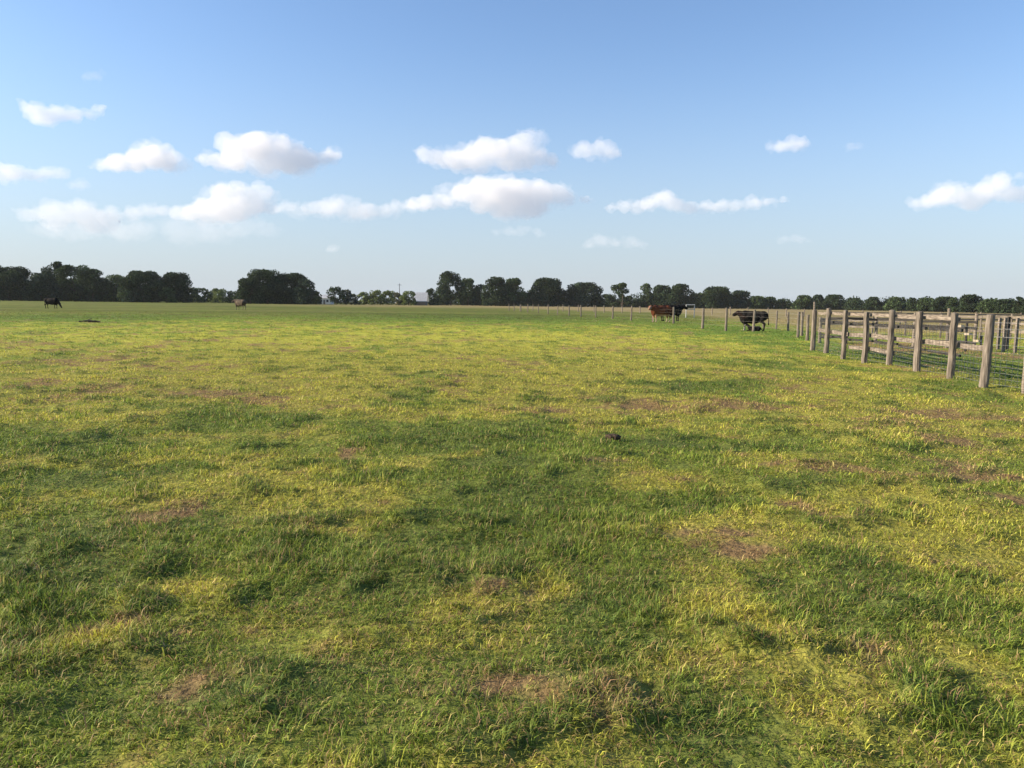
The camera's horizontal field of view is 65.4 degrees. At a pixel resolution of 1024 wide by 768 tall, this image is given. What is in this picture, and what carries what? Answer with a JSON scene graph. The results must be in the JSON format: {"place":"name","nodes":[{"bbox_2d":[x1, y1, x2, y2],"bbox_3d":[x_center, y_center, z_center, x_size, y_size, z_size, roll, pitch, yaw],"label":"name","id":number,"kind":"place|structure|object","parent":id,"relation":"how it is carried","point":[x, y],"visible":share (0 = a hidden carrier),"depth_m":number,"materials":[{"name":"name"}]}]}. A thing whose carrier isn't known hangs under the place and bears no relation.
{"place":"outdoors","nodes":[
{"label":"outdoors","id":0,"kind":"place"},
{"bbox_2d":[0,300,1023,767],"bbox_3d":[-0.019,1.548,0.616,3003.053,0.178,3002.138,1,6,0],"label":"ground","id":1,"kind":"structure","parent":0,"point":[802,652],"depth_m":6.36,"materials":[{"name":"green plant"}]},
{"bbox_2d":[0,265,43,300],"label":"oak tree","id":2,"kind":"object","parent":1,"relation":"on","point":[13,279],"visible":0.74,"depth_m":341.34,"materials":[{"name":"green plant"}]},
{"bbox_2d":[22,272,63,300],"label":"oak tree","id":3,"kind":"object","parent":1,"relation":"on","point":[41,286],"visible":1,"depth_m":340.77,"materials":[{"name":"green plant"}]},
{"bbox_2d":[44,298,61,307],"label":"cow","id":4,"kind":"object","parent":1,"relation":"on","point":[52,301],"visible":1,"depth_m":116.36},
{"bbox_2d":[41,261,71,300],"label":"oak tree","id":5,"kind":"object","parent":1,"relation":"on","point":[56,264],"visible":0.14,"depth_m":360.22,"materials":[{"name":"green plant"}]},
{"bbox_2d":[53,264,89,301],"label":"oak tree","id":6,"kind":"object","parent":1,"relation":"on","point":[70,271],"visible":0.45,"depth_m":350.62,"materials":[{"name":"green plant"}]},
{"bbox_2d":[79,318,100,321],"bbox_3d":[-27.729,-4.184,52.379,1.430,0.293,0.360,2,6,8],"label":"fallen branch","id":7,"kind":"object","parent":1,"relation":"on","point":[88,320],"visible":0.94,"depth_m":52.35,"materials":[{"name":"brown wood"}]},
{"bbox_2d":[74,269,109,301],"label":"oak tree","id":8,"kind":"object","parent":1,"relation":"on","point":[95,289],"visible":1,"depth_m":346.06,"materials":[{"name":"green plant"}]},
{"bbox_2d":[106,274,122,301],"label":"oak tree","id":9,"kind":"object","parent":1,"relation":"on","point":[112,290],"visible":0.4,"depth_m":364.93,"materials":[{"name":"green plant"}]},
{"bbox_2d":[116,270,165,302],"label":"oak tree","id":10,"kind":"object","parent":1,"relation":"on","point":[131,289],"visible":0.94,"depth_m":338.11,"materials":[{"name":"green plant"}]},
{"bbox_2d":[158,286,177,302],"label":"tree","id":11,"kind":"object","parent":1,"relation":"on","point":[167,293],"visible":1,"depth_m":337.34,"materials":[{"name":"green plant"}]},
{"bbox_2d":[159,272,194,302],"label":"oak tree","id":12,"kind":"object","parent":1,"relation":"on","point":[178,283],"visible":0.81,"depth_m":344.26,"materials":[{"name":"green plant"}]},
{"bbox_2d":[190,287,213,302],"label":"tree","id":13,"kind":"object","parent":1,"relation":"on","point":[198,298],"visible":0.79,"depth_m":376.38,"materials":[{"name":"green plant"}]},
{"bbox_2d":[208,288,229,302],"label":"tree","id":14,"kind":"object","parent":1,"relation":"on","point":[220,297],"visible":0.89,"depth_m":395.74,"materials":[{"name":"green plant"}]},
{"bbox_2d":[226,290,234,302],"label":"tree","id":15,"kind":"object","parent":1,"relation":"on","point":[229,294],"visible":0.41,"depth_m":397.08,"materials":[{"name":"green plant"}]},
{"bbox_2d":[232,299,246,309],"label":"cow","id":16,"kind":"object","parent":1,"relation":"on","point":[238,302],"visible":0.99,"depth_m":122.88},
{"bbox_2d":[234,277,264,303],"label":"oak tree","id":17,"kind":"object","parent":1,"relation":"on","point":[246,287],"visible":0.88,"depth_m":330.49,"materials":[{"name":"green plant"}]},
{"bbox_2d":[247,269,292,303],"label":"oak tree","id":18,"kind":"object","parent":1,"relation":"on","point":[272,284],"visible":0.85,"depth_m":333.91,"materials":[{"name":"green plant"}]},
{"bbox_2d":[271,272,307,303],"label":"oak tree","id":19,"kind":"object","parent":1,"relation":"on","point":[292,279],"visible":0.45,"depth_m":340.04,"materials":[{"name":"green plant"}]},
{"bbox_2d":[292,278,316,304],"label":"oak tree","id":20,"kind":"object","parent":1,"relation":"on","point":[307,296],"visible":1,"depth_m":330.94,"materials":[{"name":"green plant"}]},
{"bbox_2d":[312,291,321,303],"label":"tree","id":21,"kind":"object","parent":1,"relation":"on","point":[317,301],"visible":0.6,"depth_m":356.77,"materials":[{"name":"green plant"}]},
{"bbox_2d":[319,295,333,303],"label":"farmhouse","id":22,"kind":"object","parent":1,"relation":"on","point":[325,299],"visible":0.39,"depth_m":379.55,"materials":[{"name":"metal"}]},
{"bbox_2d":[326,286,345,304],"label":"oak tree","id":23,"kind":"object","parent":1,"relation":"on","point":[334,291],"visible":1,"depth_m":327.56,"materials":[{"name":"green plant"}]},
{"bbox_2d":[338,289,354,303],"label":"oak tree","id":24,"kind":"object","parent":1,"relation":"on","point":[349,294],"visible":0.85,"depth_m":342.48,"materials":[{"name":"green plant"}]},
{"bbox_2d":[349,294,360,304],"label":"tree","id":25,"kind":"object","parent":1,"relation":"on","point":[355,301],"visible":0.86,"depth_m":347.98,"materials":[{"name":"green plant"}]},
{"bbox_2d":[356,291,371,304],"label":"tree","id":26,"kind":"object","parent":1,"relation":"on","point":[365,298],"visible":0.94,"depth_m":377.37,"materials":[{"name":"green plant"}]},
{"bbox_2d":[368,289,385,304],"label":"oak tree","id":27,"kind":"object","parent":1,"relation":"on","point":[379,297],"visible":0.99,"depth_m":376.49,"materials":[{"name":"green plant"}]},
{"bbox_2d":[381,290,394,304],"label":"oak tree","id":28,"kind":"object","parent":1,"relation":"on","point":[389,294],"visible":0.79,"depth_m":381.53,"materials":[{"name":"green plant"}]},
{"bbox_2d":[393,292,402,304],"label":"tree","id":29,"kind":"object","parent":1,"relation":"on","point":[398,301],"visible":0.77,"depth_m":367.07,"materials":[{"name":"green plant"}]},
{"bbox_2d":[399,291,417,304],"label":"tree","id":30,"kind":"object","parent":1,"relation":"on","point":[404,296],"visible":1,"depth_m":357.62,"materials":[{"name":"green plant"}]},
{"bbox_2d":[412,292,428,304],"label":"barn","id":31,"kind":"structure","parent":1,"relation":"on","point":[421,298],"depth_m":391.41,"materials":[{"name":"metal"}]},
{"bbox_2d":[426,288,440,304],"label":"tree","id":32,"kind":"object","parent":1,"relation":"on","point":[434,300],"visible":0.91,"depth_m":396.17,"materials":[{"name":"green plant"}]},
{"bbox_2d":[434,271,467,304],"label":"oak tree","id":33,"kind":"object","parent":1,"relation":"on","point":[444,291],"visible":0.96,"depth_m":424.50,"materials":[{"name":"green plant"}]},
{"bbox_2d":[456,278,478,305],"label":"oak tree","id":34,"kind":"object","parent":1,"relation":"on","point":[468,284],"visible":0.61,"depth_m":434.96,"materials":[{"name":"green plant"}]},
{"bbox_2d":[471,284,489,305],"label":"tree","id":35,"kind":"object","parent":1,"relation":"on","point":[476,292],"visible":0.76,"depth_m":425.61,"materials":[{"name":"green plant"}]},
{"bbox_2d":[481,276,511,305],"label":"oak tree","id":36,"kind":"object","parent":1,"relation":"on","point":[499,296],"visible":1,"depth_m":414.39,"materials":[{"name":"green plant"}]},
{"bbox_2d":[1,278,1023,312],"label":"undergrowth","id":37,"kind":"object","parent":1,"relation":"on","point":[853,305],"visible":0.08,"depth_m":423.80,"materials":[{"name":"green plant"}]},
{"bbox_2d":[503,277,530,305],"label":"oak tree","id":38,"kind":"object","parent":1,"relation":"on","point":[518,297],"visible":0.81,"depth_m":420.21,"materials":[{"name":"green plant"}]},
{"bbox_2d":[527,277,566,306],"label":"oak tree","id":39,"kind":"object","parent":1,"relation":"on","point":[550,292],"visible":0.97,"depth_m":422.00,"materials":[{"name":"green plant"}]},
{"bbox_2d":[563,282,605,306],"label":"oak tree","id":40,"kind":"object","parent":1,"relation":"on","point":[578,293],"visible":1,"depth_m":422.98,"materials":[{"name":"green plant"}]},
{"bbox_2d":[594,294,614,306],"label":"tree","id":41,"kind":"object","parent":1,"relation":"on","point":[608,299],"visible":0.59,"depth_m":454.76,"materials":[{"name":"green plant"}]},
{"bbox_2d":[605,434,620,439],"bbox_3d":[1.200,0.630,9.454,0.176,0.080,0.169,6,8,41],"label":"dung pat","id":42,"kind":"object","parent":1,"relation":"on","point":[615,436],"visible":0.81,"depth_m":9.41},
{"bbox_2d":[610,282,628,305],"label":"umbrella tree","id":43,"kind":"object","parent":1,"relation":"on","point":[620,287],"visible":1,"depth_m":435.09,"materials":[{"name":"green plant"}]},
{"bbox_2d":[609,294,638,306],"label":"tree","id":44,"kind":"object","parent":1,"relation":"on","point":[626,300],"visible":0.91,"depth_m":445.91,"materials":[{"name":"green plant"}]},
{"bbox_2d":[638,283,653,307],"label":"oak tree","id":45,"kind":"object","parent":1,"relation":"on","point":[647,289],"visible":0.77,"depth_m":446.64,"materials":[{"name":"green plant"}]},
{"bbox_2d":[513,304,803,335],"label":"pasture wire fence","id":46,"kind":"object","parent":1,"relation":"on","point":[753,323],"visible":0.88,"depth_m":53.55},
{"bbox_2d":[648,305,671,321],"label":"cow","id":47,"kind":"object","parent":1,"relation":"on","point":[658,310],"visible":1,"depth_m":72.88},
{"bbox_2d":[648,284,672,305],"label":"oak tree","id":48,"kind":"object","parent":1,"relation":"on","point":[660,292],"visible":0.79,"depth_m":433.80,"materials":[{"name":"green plant"}]},
{"bbox_2d":[520,305,804,316],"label":"back wire fence","id":49,"kind":"object","parent":1,"relation":"on","point":[699,312],"visible":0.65,"depth_m":141.25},
{"bbox_2d":[661,304,687,320],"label":"cow","id":50,"kind":"object","parent":1,"relation":"on","point":[678,309],"visible":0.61,"depth_m":78.02},
{"bbox_2d":[662,283,696,307],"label":"oak tree","id":51,"kind":"object","parent":1,"relation":"on","point":[678,292],"visible":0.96,"depth_m":429.22,"materials":[{"name":"green plant"}]},
{"bbox_2d":[685,304,694,317],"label":"pipe gate","id":52,"kind":"structure","parent":1,"relation":"on","point":[691,309],"depth_m":105.08,"materials":[{"name":"grey metal"}]},
{"bbox_2d":[692,292,701,307],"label":"tree","id":53,"kind":"object","parent":1,"relation":"on","point":[697,296],"visible":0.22,"depth_m":444.56,"materials":[{"name":"green plant"}]},
{"bbox_2d":[696,286,734,308],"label":"oak tree","id":54,"kind":"object","parent":1,"relation":"on","point":[710,297],"visible":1,"depth_m":423.66,"materials":[{"name":"green plant"}]},
{"bbox_2d":[725,290,751,308],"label":"oak tree","id":55,"kind":"object","parent":1,"relation":"on","point":[742,301],"visible":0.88,"depth_m":433.78,"materials":[{"name":"green plant"}]},
{"bbox_2d":[732,310,768,330],"bbox_3d":[15.554,-4.134,51.960,2.331,1.313,0.698,3,6,20],"label":"cow","id":56,"kind":"object","parent":1,"relation":"on","point":[761,316],"visible":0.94,"depth_m":51.68},
{"bbox_2d":[744,323,762,330],"bbox_3d":[15.360,-3.613,50.767,1.157,0.489,0.516,1,6,4],"label":"calf","id":57,"kind":"object","parent":1,"relation":"on","point":[757,328],"visible":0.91,"depth_m":50.64},
{"bbox_2d":[745,295,770,308],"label":"oak tree","id":58,"kind":"object","parent":1,"relation":"on","point":[761,302],"visible":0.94,"depth_m":444.19,"materials":[{"name":"green plant"}]},
{"bbox_2d":[764,296,780,308],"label":"oak tree","id":59,"kind":"object","parent":1,"relation":"on","point":[772,300],"visible":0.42,"depth_m":455.70,"materials":[{"name":"green plant"}]},
{"bbox_2d":[774,299,791,308],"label":"tree","id":60,"kind":"object","parent":1,"relation":"on","point":[783,303],"visible":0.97,"depth_m":446.52,"materials":[{"name":"green plant"}]},
{"bbox_2d":[762,311,809,340],"bbox_3d":[16.944,-3.719,49.020,0.969,1.556,23.497,2,6,12],"label":"side wire fence","id":61,"kind":"object","parent":1,"relation":"on","point":[807,326],"visible":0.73,"depth_m":42.53,"materials":[{"name":"grey wood"}]},
{"bbox_2d":[791,295,814,309],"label":"oak tree","id":62,"kind":"object","parent":1,"relation":"on","point":[805,302],"visible":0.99,"depth_m":435.79,"materials":[{"name":"green plant"}]},
{"bbox_2d":[812,294,824,309],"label":"oak tree","id":63,"kind":"object","parent":1,"relation":"on","point":[818,298],"visible":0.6,"depth_m":445.52,"materials":[{"name":"green plant"}]},
{"bbox_2d":[821,294,846,309],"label":"oak tree","id":64,"kind":"object","parent":1,"relation":"on","point":[833,301],"visible":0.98,"depth_m":439.81,"materials":[{"name":"green plant"}]},
{"bbox_2d":[863,297,889,310],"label":"oak tree","id":65,"kind":"object","parent":1,"relation":"on","point":[871,303],"visible":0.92,"depth_m":411.01,"materials":[{"name":"green plant"}]},
{"bbox_2d":[883,296,906,310],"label":"oak tree","id":66,"kind":"object","parent":1,"relation":"on","point":[896,303],"visible":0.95,"depth_m":392.24,"materials":[{"name":"green plant"}]},
{"bbox_2d":[818,308,977,347],"bbox_3d":[16.383,-2.337,33.934,1.155,1.836,6.424,-5,8,-44],"label":"pen fence","id":67,"kind":"object","parent":1,"relation":"on","point":[877,319],"visible":0.48,"depth_m":32.81,"materials":[{"name":"wood"}]},
{"bbox_2d":[906,297,916,310],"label":"oak tree","id":68,"kind":"object","parent":1,"relation":"on","point":[911,299],"visible":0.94,"depth_m":378.66,"materials":[{"name":"green plant"}]},
{"bbox_2d":[810,302,1023,393],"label":"pen fence","id":69,"kind":"object","parent":1,"relation":"on","point":[953,345],"visible":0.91,"depth_m":20.28,"materials":[{"name":"wood"}]},
{"bbox_2d":[916,298,934,311],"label":"oak tree","id":70,"kind":"object","parent":1,"relation":"on","point":[922,303],"visible":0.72,"depth_m":364.77,"materials":[{"name":"green plant"}]},
{"bbox_2d":[830,310,1023,325],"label":"pen fence","id":71,"kind":"object","parent":1,"relation":"on","point":[980,314],"visible":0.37,"depth_m":75.32,"materials":[{"name":"wood"}]},
{"bbox_2d":[848,313,1023,338],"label":"loading pen fence","id":72,"kind":"object","parent":1,"relation":"on","point":[980,330],"visible":0.47,"depth_m":43.19,"materials":[{"name":"wood"}]},
{"bbox_2d":[929,296,959,311],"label":"oak tree","id":73,"kind":"object","parent":1,"relation":"on","point":[939,304],"visible":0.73,"depth_m":346.97,"materials":[{"name":"green plant"}]},
{"bbox_2d":[946,297,961,311],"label":"tree","id":74,"kind":"object","parent":1,"relation":"on","point":[953,304],"visible":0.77,"depth_m":336.43,"materials":[{"name":"green plant"}]},
{"bbox_2d":[958,323,982,351],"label":"loading steps","id":75,"kind":"structure","parent":1,"relation":"on","point":[967,333],"depth_m":30.11,"materials":[{"name":"white wood"}]},
{"bbox_2d":[958,294,983,312],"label":"oak tree","id":76,"kind":"object","parent":1,"relation":"on","point":[969,302],"visible":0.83,"depth_m":321.87,"materials":[{"name":"green plant"}]},
{"bbox_2d":[976,298,1001,312],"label":"oak tree","id":77,"kind":"object","parent":1,"relation":"on","point":[985,305],"visible":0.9,"depth_m":304.32,"materials":[{"name":"green plant"}]},
{"bbox_2d":[992,299,1015,313],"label":"oak tree","id":78,"kind":"object","parent":1,"relation":"on","point":[1006,305],"visible":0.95,"depth_m":289.74,"materials":[{"name":"green plant"}]},
{"bbox_2d":[995,317,1023,352],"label":"pen gate","id":79,"kind":"structure","parent":1,"relation":"on","point":[1006,327],"depth_m":30.18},
{"bbox_2d":[1011,296,1023,313],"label":"oak tree","id":80,"kind":"object","parent":1,"relation":"on","point":[1017,304],"visible":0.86,"depth_m":278.15,"materials":[{"name":"green plant"}]},
{"bbox_2d":[1017,301,1023,313],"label":"oak tree","id":81,"kind":"object","parent":1,"relation":"on","point":[1020,309],"visible":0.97,"depth_m":263.05,"materials":[{"name":"green plant"}]},
{"bbox_2d":[0,0,1023,302],"label":"sky","id":82,"kind":"structure","parent":0,"point":[779,149],"materials":[{"name":"blue"}]}
]}

